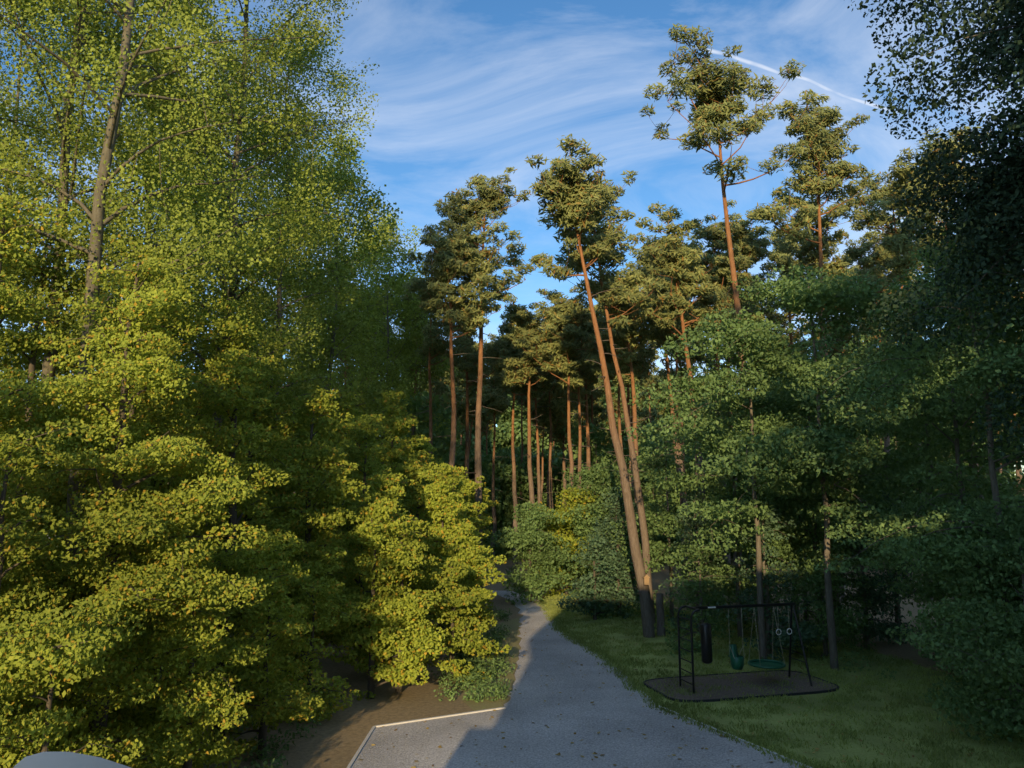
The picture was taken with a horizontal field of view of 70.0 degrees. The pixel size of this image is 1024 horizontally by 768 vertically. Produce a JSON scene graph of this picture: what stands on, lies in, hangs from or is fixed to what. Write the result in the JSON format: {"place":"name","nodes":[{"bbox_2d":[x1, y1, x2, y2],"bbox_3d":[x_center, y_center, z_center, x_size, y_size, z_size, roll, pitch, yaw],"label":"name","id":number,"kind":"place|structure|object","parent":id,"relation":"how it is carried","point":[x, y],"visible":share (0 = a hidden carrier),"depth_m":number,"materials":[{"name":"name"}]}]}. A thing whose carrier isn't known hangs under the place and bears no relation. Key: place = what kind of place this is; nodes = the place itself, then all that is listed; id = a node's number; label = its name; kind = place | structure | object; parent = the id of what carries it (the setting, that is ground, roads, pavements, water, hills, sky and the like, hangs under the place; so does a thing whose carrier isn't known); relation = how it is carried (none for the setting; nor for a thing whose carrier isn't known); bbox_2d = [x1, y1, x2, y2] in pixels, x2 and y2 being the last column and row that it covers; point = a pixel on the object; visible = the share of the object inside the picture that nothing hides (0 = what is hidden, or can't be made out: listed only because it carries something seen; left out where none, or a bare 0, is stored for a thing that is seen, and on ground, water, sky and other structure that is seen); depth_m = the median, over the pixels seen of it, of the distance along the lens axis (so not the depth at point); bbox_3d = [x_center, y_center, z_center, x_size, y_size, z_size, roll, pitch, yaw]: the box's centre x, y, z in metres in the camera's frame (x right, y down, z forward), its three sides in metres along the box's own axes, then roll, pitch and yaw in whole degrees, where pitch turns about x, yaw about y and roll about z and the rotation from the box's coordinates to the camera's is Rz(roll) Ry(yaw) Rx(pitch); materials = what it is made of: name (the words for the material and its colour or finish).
{"place":"outdoors","nodes":[
{"label":"outdoors","id":0,"kind":"place"},
{"bbox_2d":[0,0,1023,474],"label":"sky","id":1,"kind":"structure","parent":0,"point":[465,89],"materials":[{"name":"blue"}]},
{"bbox_2d":[23,535,1023,767],"bbox_3d":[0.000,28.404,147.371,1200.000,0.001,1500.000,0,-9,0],"label":"ground","id":2,"kind":"structure","parent":0,"point":[337,739],"depth_m":18.45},
{"bbox_2d":[0,0,138,419],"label":"aspen tree","id":3,"kind":"object","parent":2,"relation":"on","point":[13,99],"visible":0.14,"depth_m":27.82,"materials":[{"name":"green plant"}]},
{"bbox_2d":[0,156,139,754],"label":"beech tree","id":4,"kind":"object","parent":2,"relation":"on","point":[18,308],"visible":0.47,"depth_m":11.27,"materials":[{"name":"green plant"}]},
{"bbox_2d":[0,594,144,767],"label":"beech tree","id":5,"kind":"object","parent":2,"relation":"on","point":[44,729],"visible":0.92,"depth_m":8.48,"materials":[{"name":"green plant"}]},
{"bbox_2d":[0,218,144,712],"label":"beech tree","id":6,"kind":"object","parent":2,"relation":"on","point":[19,340],"visible":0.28,"depth_m":14.52,"materials":[{"name":"green plant"}]},
{"bbox_2d":[0,418,145,766],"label":"beech tree","id":7,"kind":"object","parent":2,"relation":"on","point":[25,550],"visible":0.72,"depth_m":9.61,"materials":[{"name":"green plant"}]},
{"bbox_2d":[0,0,173,278],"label":"aspen tree","id":8,"kind":"object","parent":2,"relation":"on","point":[17,105],"visible":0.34,"depth_m":17.96,"materials":[{"name":"green plant"}]},
{"bbox_2d":[0,234,236,751],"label":"beech tree","id":9,"kind":"object","parent":2,"relation":"on","point":[157,405],"visible":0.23,"depth_m":13.63,"materials":[{"name":"green plant"}]},
{"bbox_2d":[0,249,270,767],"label":"beech tree","id":10,"kind":"object","parent":2,"relation":"on","point":[121,522],"visible":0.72,"depth_m":11.10,"materials":[{"name":"green plant"}]},
{"bbox_2d":[0,0,277,673],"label":"aspen tree","id":11,"kind":"object","parent":2,"relation":"on","point":[68,106],"visible":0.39,"depth_m":17.42,"materials":[{"name":"green plant"}]},
{"bbox_2d":[35,236,246,710],"bbox_3d":[-8.151,2.056,16.526,4.400,11.421,4.391,-4,-10,25],"label":"beech tree","id":12,"kind":"object","parent":2,"relation":"on","point":[152,480],"visible":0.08,"depth_m":16.67,"materials":[{"name":"green plant"}]},
{"bbox_2d":[0,0,304,417],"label":"aspen tree","id":13,"kind":"object","parent":2,"relation":"on","point":[194,127],"visible":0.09,"depth_m":25.63,"materials":[{"name":"green plant"}]},
{"bbox_2d":[75,527,240,767],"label":"beech tree","id":14,"kind":"object","parent":2,"relation":"on","point":[146,716],"visible":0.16,"depth_m":12.18,"materials":[{"name":"green plant"}]},
{"bbox_2d":[0,0,348,746],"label":"aspen tree","id":15,"kind":"object","parent":2,"relation":"on","point":[110,150],"visible":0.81,"depth_m":15.03,"materials":[{"name":"green plant"}]},
{"bbox_2d":[107,553,267,767],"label":"beech tree","id":16,"kind":"object","parent":2,"relation":"on","point":[194,706],"visible":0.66,"depth_m":11.31,"materials":[{"name":"green plant"}]},
{"bbox_2d":[47,0,398,672],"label":"aspen tree","id":17,"kind":"object","parent":2,"relation":"on","point":[235,278],"visible":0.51,"depth_m":20.85,"materials":[{"name":"green plant"}]},
{"bbox_2d":[145,34,326,430],"bbox_3d":[-12.499,-3.222,31.849,8.381,26.633,7.035,0,-9,0],"label":"aspen tree","id":18,"kind":"object","parent":2,"relation":"on","point":[241,219],"visible":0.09,"depth_m":32.64,"materials":[{"name":"green plant"}]},
{"bbox_2d":[176,366,302,699],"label":"beech tree","id":19,"kind":"object","parent":2,"relation":"on","point":[260,394],"visible":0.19,"depth_m":19.11,"materials":[{"name":"green plant"}]},
{"bbox_2d":[153,298,326,751],"bbox_3d":[-5.712,2.859,15.520,3.655,9.527,3.060,8,-12,-40],"label":"beech tree","id":20,"kind":"object","parent":2,"relation":"on","point":[243,364],"visible":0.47,"depth_m":15.44,"materials":[{"name":"green plant"}]},
{"bbox_2d":[198,559,323,759],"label":"beech tree","id":21,"kind":"object","parent":2,"relation":"on","point":[264,715],"visible":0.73,"depth_m":14.33,"materials":[{"name":"green plant"}]},
{"bbox_2d":[181,6,387,463],"bbox_3d":[-8.697,-3.064,28.312,7.402,25.213,8.358,6,-11,-34],"label":"aspen tree","id":22,"kind":"object","parent":2,"relation":"on","point":[291,386],"visible":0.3,"depth_m":28.92,"materials":[{"name":"green plant"}]},
{"bbox_2d":[236,403,360,664],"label":"beech tree","id":23,"kind":"object","parent":2,"relation":"on","point":[304,434],"visible":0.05,"depth_m":21.44,"materials":[{"name":"green plant"}]},
{"bbox_2d":[260,576,359,723],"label":"beech tree","id":24,"kind":"object","parent":2,"relation":"on","point":[315,605],"visible":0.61,"depth_m":16.94,"materials":[{"name":"green plant"}]},
{"bbox_2d":[238,369,388,687],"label":"beech tree","id":25,"kind":"object","parent":2,"relation":"on","point":[340,486],"visible":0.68,"depth_m":18.75,"materials":[{"name":"green plant"}]},
{"bbox_2d":[239,149,395,508],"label":"aspen tree","id":26,"kind":"object","parent":2,"relation":"on","point":[355,302],"visible":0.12,"depth_m":41.60,"materials":[{"name":"green plant"}]},
{"bbox_2d":[266,111,407,471],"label":"aspen tree","id":27,"kind":"object","parent":2,"relation":"on","point":[347,326],"visible":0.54,"depth_m":36.84,"materials":[{"name":"green plant"}]},
{"bbox_2d":[296,392,400,641],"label":"beech tree","id":28,"kind":"object","parent":2,"relation":"on","point":[348,525],"visible":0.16,"depth_m":26.80,"materials":[{"name":"green plant"}]},
{"bbox_2d":[310,414,418,647],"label":"beech tree","id":29,"kind":"object","parent":2,"relation":"on","point":[363,435],"visible":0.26,"depth_m":24.11,"materials":[{"name":"green plant"}]},
{"bbox_2d":[298,497,432,700],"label":"beech tree","id":30,"kind":"object","parent":2,"relation":"on","point":[373,523],"visible":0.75,"depth_m":18.73,"materials":[{"name":"green plant"}]},
{"bbox_2d":[317,224,428,460],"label":"aspen tree","id":31,"kind":"object","parent":2,"relation":"on","point":[390,327],"visible":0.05,"depth_m":52.56,"materials":[{"name":"green plant"}]},
{"bbox_2d":[325,209,442,473],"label":"aspen tree","id":32,"kind":"object","parent":2,"relation":"on","point":[397,350],"visible":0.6,"depth_m":47.17,"materials":[{"name":"green plant"}]},
{"bbox_2d":[334,468,439,670],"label":"beech tree","id":33,"kind":"object","parent":2,"relation":"on","point":[384,485],"visible":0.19,"depth_m":21.90,"materials":[{"name":"green plant"}]},
{"bbox_2d":[349,390,430,596],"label":"beech tree","id":34,"kind":"object","parent":2,"relation":"on","point":[399,424],"visible":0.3,"depth_m":30.15,"materials":[{"name":"green plant"}]},
{"bbox_2d":[340,509,446,692],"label":"beech tree","id":35,"kind":"object","parent":2,"relation":"on","point":[413,599],"visible":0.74,"depth_m":18.99,"materials":[{"name":"green plant"}]},
{"bbox_2d":[368,272,465,463],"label":"aspen tree","id":36,"kind":"object","parent":2,"relation":"on","point":[437,367],"visible":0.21,"depth_m":56.30,"materials":[{"name":"green plant"}]},
{"bbox_2d":[393,449,464,621],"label":"beech tree","id":37,"kind":"object","parent":2,"relation":"on","point":[412,470],"visible":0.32,"depth_m":27.45,"materials":[{"name":"green plant"}]},
{"bbox_2d":[395,392,471,511],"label":"tree","id":38,"kind":"object","parent":2,"relation":"on","point":[415,406],"visible":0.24,"depth_m":50.10,"materials":[{"name":"green plant"}]},
{"bbox_2d":[399,274,470,461],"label":"pine tree","id":39,"kind":"object","parent":2,"relation":"on","point":[437,345],"visible":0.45,"depth_m":45.19,"materials":[{"name":"green plant"}]},
{"bbox_2d":[414,462,477,641],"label":"beech tree","id":40,"kind":"object","parent":2,"relation":"on","point":[442,532],"visible":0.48,"depth_m":24.94,"materials":[{"name":"green plant"}]},
{"bbox_2d":[403,218,517,491],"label":"pine tree","id":41,"kind":"object","parent":2,"relation":"on","point":[449,253],"visible":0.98,"depth_m":36.90,"materials":[{"name":"green plant"}]},
{"bbox_2d":[413,558,511,682],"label":"beech tree","id":42,"kind":"object","parent":2,"relation":"on","point":[452,600],"visible":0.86,"depth_m":20.44,"materials":[{"name":"green plant"}]},
{"bbox_2d":[435,523,506,658],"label":"beech tree","id":43,"kind":"object","parent":2,"relation":"on","point":[472,560],"visible":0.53,"depth_m":23.01,"materials":[{"name":"green plant"}]},
{"bbox_2d":[441,281,503,520],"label":"pine tree","id":44,"kind":"object","parent":2,"relation":"on","point":[467,363],"visible":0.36,"depth_m":50.26,"materials":[{"name":"green plant"}]},
{"bbox_2d":[451,466,494,592],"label":"beech tree","id":45,"kind":"object","parent":2,"relation":"on","point":[465,488],"visible":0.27,"depth_m":33.29,"materials":[{"name":"green plant"}]},
{"bbox_2d":[421,167,553,588],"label":"pine tree","id":46,"kind":"object","parent":2,"relation":"on","point":[460,209],"visible":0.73,"depth_m":39.09,"materials":[{"name":"green plant"}]},
{"bbox_2d":[461,616,521,710],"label":"verge litter","id":47,"kind":"object","parent":2,"relation":"on","point":[512,640],"depth_m":21.67,"materials":[{"name":"green plant"}]},
{"bbox_2d":[469,333,515,565],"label":"pine tree","id":48,"kind":"object","parent":2,"relation":"on","point":[491,397],"visible":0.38,"depth_m":57.35,"materials":[{"name":"green plant"}]},
{"bbox_2d":[462,386,545,454],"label":"tree","id":49,"kind":"object","parent":2,"relation":"on","point":[503,434],"visible":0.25,"depth_m":97.76,"materials":[{"name":"green plant"}]},
{"bbox_2d":[482,446,545,556],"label":"tree","id":50,"kind":"object","parent":2,"relation":"on","point":[504,459],"visible":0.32,"depth_m":63.04,"materials":[{"name":"green plant"}]},
{"bbox_2d":[485,308,543,573],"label":"pine tree","id":51,"kind":"object","parent":2,"relation":"on","point":[509,350],"visible":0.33,"depth_m":48.40,"materials":[{"name":"green plant"}]},
{"bbox_2d":[482,460,555,558],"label":"tree","id":52,"kind":"object","parent":2,"relation":"on","point":[505,489],"visible":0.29,"depth_m":62.25,"materials":[{"name":"green plant"}]},
{"bbox_2d":[480,501,578,605],"bbox_3d":[0.813,8.388,36.454,4.605,5.150,3.570,-6,-11,33],"label":"bush","id":53,"kind":"object","parent":2,"relation":"on","point":[528,536],"visible":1,"depth_m":36.10,"materials":[{"name":"green plant"}]},
{"bbox_2d":[498,303,563,579],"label":"pine tree","id":54,"kind":"object","parent":2,"relation":"on","point":[524,321],"visible":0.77,"depth_m":43.94,"materials":[{"name":"green plant"}]},
{"bbox_2d":[518,374,576,501],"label":"pine tree","id":55,"kind":"object","parent":2,"relation":"on","point":[557,412],"visible":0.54,"depth_m":57.30,"materials":[{"name":"green plant"}]},
{"bbox_2d":[501,285,602,590],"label":"pine tree","id":56,"kind":"object","parent":2,"relation":"on","point":[564,319],"visible":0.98,"depth_m":42.26,"materials":[{"name":"green plant"}]},
{"bbox_2d":[518,487,597,596],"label":"bush","id":57,"kind":"object","parent":2,"relation":"on","point":[564,530],"visible":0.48,"depth_m":38.75,"materials":[{"name":"green plant"}]},
{"bbox_2d":[351,591,798,767],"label":"path","id":58,"kind":"structure","parent":2,"relation":"on","point":[582,716],"depth_m":15.95,"materials":[{"name":"grey asphalt"}]},
{"bbox_2d":[141,592,1023,767],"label":"forest floor","id":59,"kind":"structure","parent":2,"relation":"on","point":[474,660],"depth_m":19.85,"materials":[{"name":"green plant"}]},
{"bbox_2d":[551,420,652,542],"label":"tree","id":60,"kind":"object","parent":2,"relation":"on","point":[597,438],"visible":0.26,"depth_m":53.89,"materials":[{"name":"green plant"}]},
{"bbox_2d":[547,458,657,595],"bbox_3d":[4.564,7.740,39.379,5.997,7.557,6.545,8,-12,-40],"label":"bush","id":61,"kind":"object","parent":2,"relation":"on","point":[598,478],"visible":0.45,"depth_m":38.50,"materials":[{"name":"green plant"}]},
{"bbox_2d":[582,266,658,593],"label":"pine tree","id":62,"kind":"object","parent":2,"relation":"on","point":[625,339],"visible":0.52,"depth_m":39.14,"materials":[{"name":"green plant"}]},
{"bbox_2d":[625,234,696,595],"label":"pine tree","id":63,"kind":"object","parent":2,"relation":"on","point":[642,264],"visible":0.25,"depth_m":40.41,"materials":[{"name":"green plant"}]},
{"bbox_2d":[615,441,716,562],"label":"tree","id":64,"kind":"object","parent":2,"relation":"on","point":[672,497],"visible":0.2,"depth_m":58.87,"materials":[{"name":"green plant"}]},
{"bbox_2d":[622,201,746,609],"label":"pine tree","id":65,"kind":"object","parent":2,"relation":"on","point":[669,255],"visible":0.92,"depth_m":35.65,"materials":[{"name":"green plant"}]},
{"bbox_2d":[674,199,776,569],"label":"pine tree","id":66,"kind":"object","parent":2,"relation":"on","point":[719,272],"visible":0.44,"depth_m":43.01,"materials":[{"name":"green plant"}]},
{"bbox_2d":[635,379,831,637],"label":"dark tree","id":67,"kind":"object","parent":2,"relation":"on","point":[730,493],"visible":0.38,"depth_m":27.39,"materials":[{"name":"green plant"}]},
{"bbox_2d":[700,209,785,568],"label":"pine tree","id":68,"kind":"object","parent":2,"relation":"on","point":[752,245],"visible":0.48,"depth_m":44.02,"materials":[{"name":"green plant"}]},
{"bbox_2d":[620,306,867,658],"bbox_3d":[7.537,3.139,22.628,8.076,11.188,5.935,3,-9,-16],"label":"dark tree","id":69,"kind":"object","parent":2,"relation":"on","point":[751,336],"visible":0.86,"depth_m":22.73,"materials":[{"name":"green plant"}]},
{"bbox_2d":[714,335,908,627],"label":"dark tree","id":70,"kind":"object","parent":2,"relation":"on","point":[803,500],"visible":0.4,"depth_m":26.19,"materials":[{"name":"green plant"}]},
{"bbox_2d":[752,89,875,607],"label":"pine tree","id":71,"kind":"object","parent":2,"relation":"on","point":[821,142],"visible":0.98,"depth_m":33.36,"materials":[{"name":"green plant"}]},
{"bbox_2d":[770,183,865,600],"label":"pine tree","id":72,"kind":"object","parent":2,"relation":"on","point":[809,249],"visible":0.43,"depth_m":39.23,"materials":[{"name":"green plant"}]},
{"bbox_2d":[701,264,953,670],"bbox_3d":[9.710,2.251,21.767,7.431,12.673,7.053,0,-9,0],"label":"dark tree","id":73,"kind":"object","parent":2,"relation":"on","point":[802,296],"visible":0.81,"depth_m":21.83,"materials":[{"name":"green plant"}]},
{"bbox_2d":[838,217,914,581],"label":"pine tree","id":74,"kind":"object","parent":2,"relation":"on","point":[879,255],"visible":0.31,"depth_m":46.26,"materials":[{"name":"green plant"}]},
{"bbox_2d":[843,167,945,599],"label":"pine tree","id":75,"kind":"object","parent":2,"relation":"on","point":[896,263],"visible":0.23,"depth_m":39.83,"materials":[{"name":"green plant"}]},
{"bbox_2d":[842,485,959,644],"bbox_3d":[13.991,6.396,26.659,3.713,6.034,3.438,0,-9,0],"label":"shade bush","id":76,"kind":"object","parent":2,"relation":"on","point":[898,616],"visible":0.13,"depth_m":26.17,"materials":[{"name":"green plant"}]},
{"bbox_2d":[784,285,1023,622],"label":"dark tree","id":77,"kind":"object","parent":2,"relation":"on","point":[909,452],"visible":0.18,"depth_m":23.75,"materials":[{"name":"green plant"}]},
{"bbox_2d":[791,218,1023,723],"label":"dark tree","id":78,"kind":"object","parent":2,"relation":"on","point":[985,373],"visible":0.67,"depth_m":16.99,"materials":[{"name":"green plant"}]},
{"bbox_2d":[799,266,1023,680],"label":"dark tree","id":79,"kind":"object","parent":2,"relation":"on","point":[958,475],"visible":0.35,"depth_m":20.43,"materials":[{"name":"green plant"}]},
{"bbox_2d":[861,125,997,499],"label":"pine tree","id":80,"kind":"object","parent":2,"relation":"on","point":[893,243],"visible":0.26,"depth_m":31.56,"materials":[{"name":"green plant"}]},
{"bbox_2d":[847,0,1023,463],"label":"tree","id":81,"kind":"object","parent":2,"relation":"on","point":[1000,191],"visible":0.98,"depth_m":15.55,"materials":[{"name":"green plant"}]},
{"bbox_2d":[883,483,1019,667],"bbox_3d":[13.558,5.936,22.032,5.526,5.938,3.996,9,-13,-44],"label":"bush","id":82,"kind":"object","parent":2,"relation":"on","point":[921,594],"visible":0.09,"depth_m":21.94,"materials":[{"name":"green plant"}]},
{"bbox_2d":[886,514,1023,742],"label":"bush","id":83,"kind":"object","parent":2,"relation":"on","point":[983,619],"visible":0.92,"depth_m":15.33,"materials":[{"name":"green plant"}]},
{"bbox_2d":[906,500,1023,737],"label":"dark tree","id":84,"kind":"object","parent":2,"relation":"on","point":[973,682],"visible":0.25,"depth_m":17.07,"materials":[{"name":"green plant"}]},
{"bbox_2d":[535,593,1023,767],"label":"lawn","id":85,"kind":"structure","parent":0,"point":[824,751],"depth_m":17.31,"materials":[{"name":"green plant"}]},
{"bbox_2d":[524,134,654,637],"bbox_3d":[2.874,0.081,28.305,4.865,19.034,5.128,0,-9,0],"label":"pine tree","id":86,"kind":"object","parent":85,"relation":"on","point":[570,193],"visible":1,"depth_m":28.21,"materials":[{"name":"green plant"}]},
{"bbox_2d":[556,533,633,619],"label":"bush","id":87,"kind":"object","parent":85,"relation":"on","point":[589,603],"visible":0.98,"depth_m":30.88,"materials":[{"name":"green plant"}]},
{"bbox_2d":[554,170,665,623],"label":"pine tree","id":88,"kind":"object","parent":85,"relation":"on","point":[619,300],"visible":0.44,"depth_m":32.16,"materials":[{"name":"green plant"}]},
{"bbox_2d":[574,487,657,615],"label":"cone tree","id":89,"kind":"object","parent":85,"relation":"on","point":[618,563],"visible":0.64,"depth_m":32.09,"materials":[{"name":"green plant"}]},
{"bbox_2d":[602,444,724,616],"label":"dark tree","id":90,"kind":"object","parent":85,"relation":"on","point":[660,521],"visible":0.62,"depth_m":31.78,"materials":[{"name":"green plant"}]},
{"bbox_2d":[654,486,735,633],"bbox_3d":[7.135,6.844,28.519,2.861,5.712,3.243,-8,-12,43],"label":"shade bush","id":91,"kind":"object","parent":85,"relation":"on","point":[695,527],"visible":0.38,"depth_m":28.30,"materials":[{"name":"green plant"}]},
{"bbox_2d":[663,535,741,657],"bbox_3d":[6.270,7.179,24.631,2.646,4.160,2.090,2,-9,-14],"label":"shade bush","id":92,"kind":"object","parent":85,"relation":"on","point":[705,582],"visible":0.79,"depth_m":24.60,"materials":[{"name":"green plant"}]},
{"bbox_2d":[640,23,807,626],"bbox_3d":[8.915,-2.891,30.685,7.876,25.625,4.540,6,-11,-32],"label":"pine tree","id":93,"kind":"object","parent":85,"relation":"on","point":[712,116],"visible":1,"depth_m":31.62,"materials":[{"name":"green plant"}]},
{"bbox_2d":[645,671,836,699],"bbox_3d":[6.192,8.187,19.854,5.000,0.050,2.400,2,-9,-15],"label":"mat","id":94,"kind":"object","parent":85,"relation":"on","point":[757,680],"depth_m":19.75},
{"bbox_2d":[677,603,812,693],"bbox_3d":[6.287,7.173,19.885,3.509,2.266,1.097,2,-9,-15],"label":"swing set","id":95,"kind":"object","parent":94,"relation":"on","point":[737,660],"visible":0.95,"depth_m":19.78,"materials":[{"name":"black metal"},{"name":"green plastic"},{"name":"rope"}]},
{"bbox_2d":[709,523,820,638],"bbox_3d":[9.243,7.066,26.869,3.540,4.758,5.118,3,-9,-16],"label":"shade bush","id":96,"kind":"object","parent":85,"relation":"on","point":[734,592],"visible":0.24,"depth_m":27.05,"materials":[{"name":"green plant"}]},
{"bbox_2d":[715,500,826,661],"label":"tree","id":97,"kind":"object","parent":85,"relation":"on","point":[784,636],"visible":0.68,"depth_m":23.49,"materials":[{"name":"green plant"}]},
{"bbox_2d":[773,541,872,660],"bbox_3d":[10.038,7.391,24.012,3.326,4.536,3.641,-5,-10,27],"label":"shade bush","id":98,"kind":"object","parent":85,"relation":"on","point":[839,611],"visible":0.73,"depth_m":23.54,"materials":[{"name":"green plant"}]},
{"bbox_2d":[832,488,906,649],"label":"tree","id":99,"kind":"object","parent":85,"relation":"on","point":[876,596],"visible":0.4,"depth_m":24.70,"materials":[{"name":"green plant"}]},
{"bbox_3d":[6.050,-0.306,-3.850,18.700,9.800,14.300,0,-9,0],"label":"house","id":100,"kind":"object","parent":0,"visible":0},
{"bbox_2d":[13,752,130,767],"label":"roof","id":101,"kind":"structure","parent":100,"relation":"on","point":[57,760],"depth_m":1.94,"materials":[{"name":"white"}]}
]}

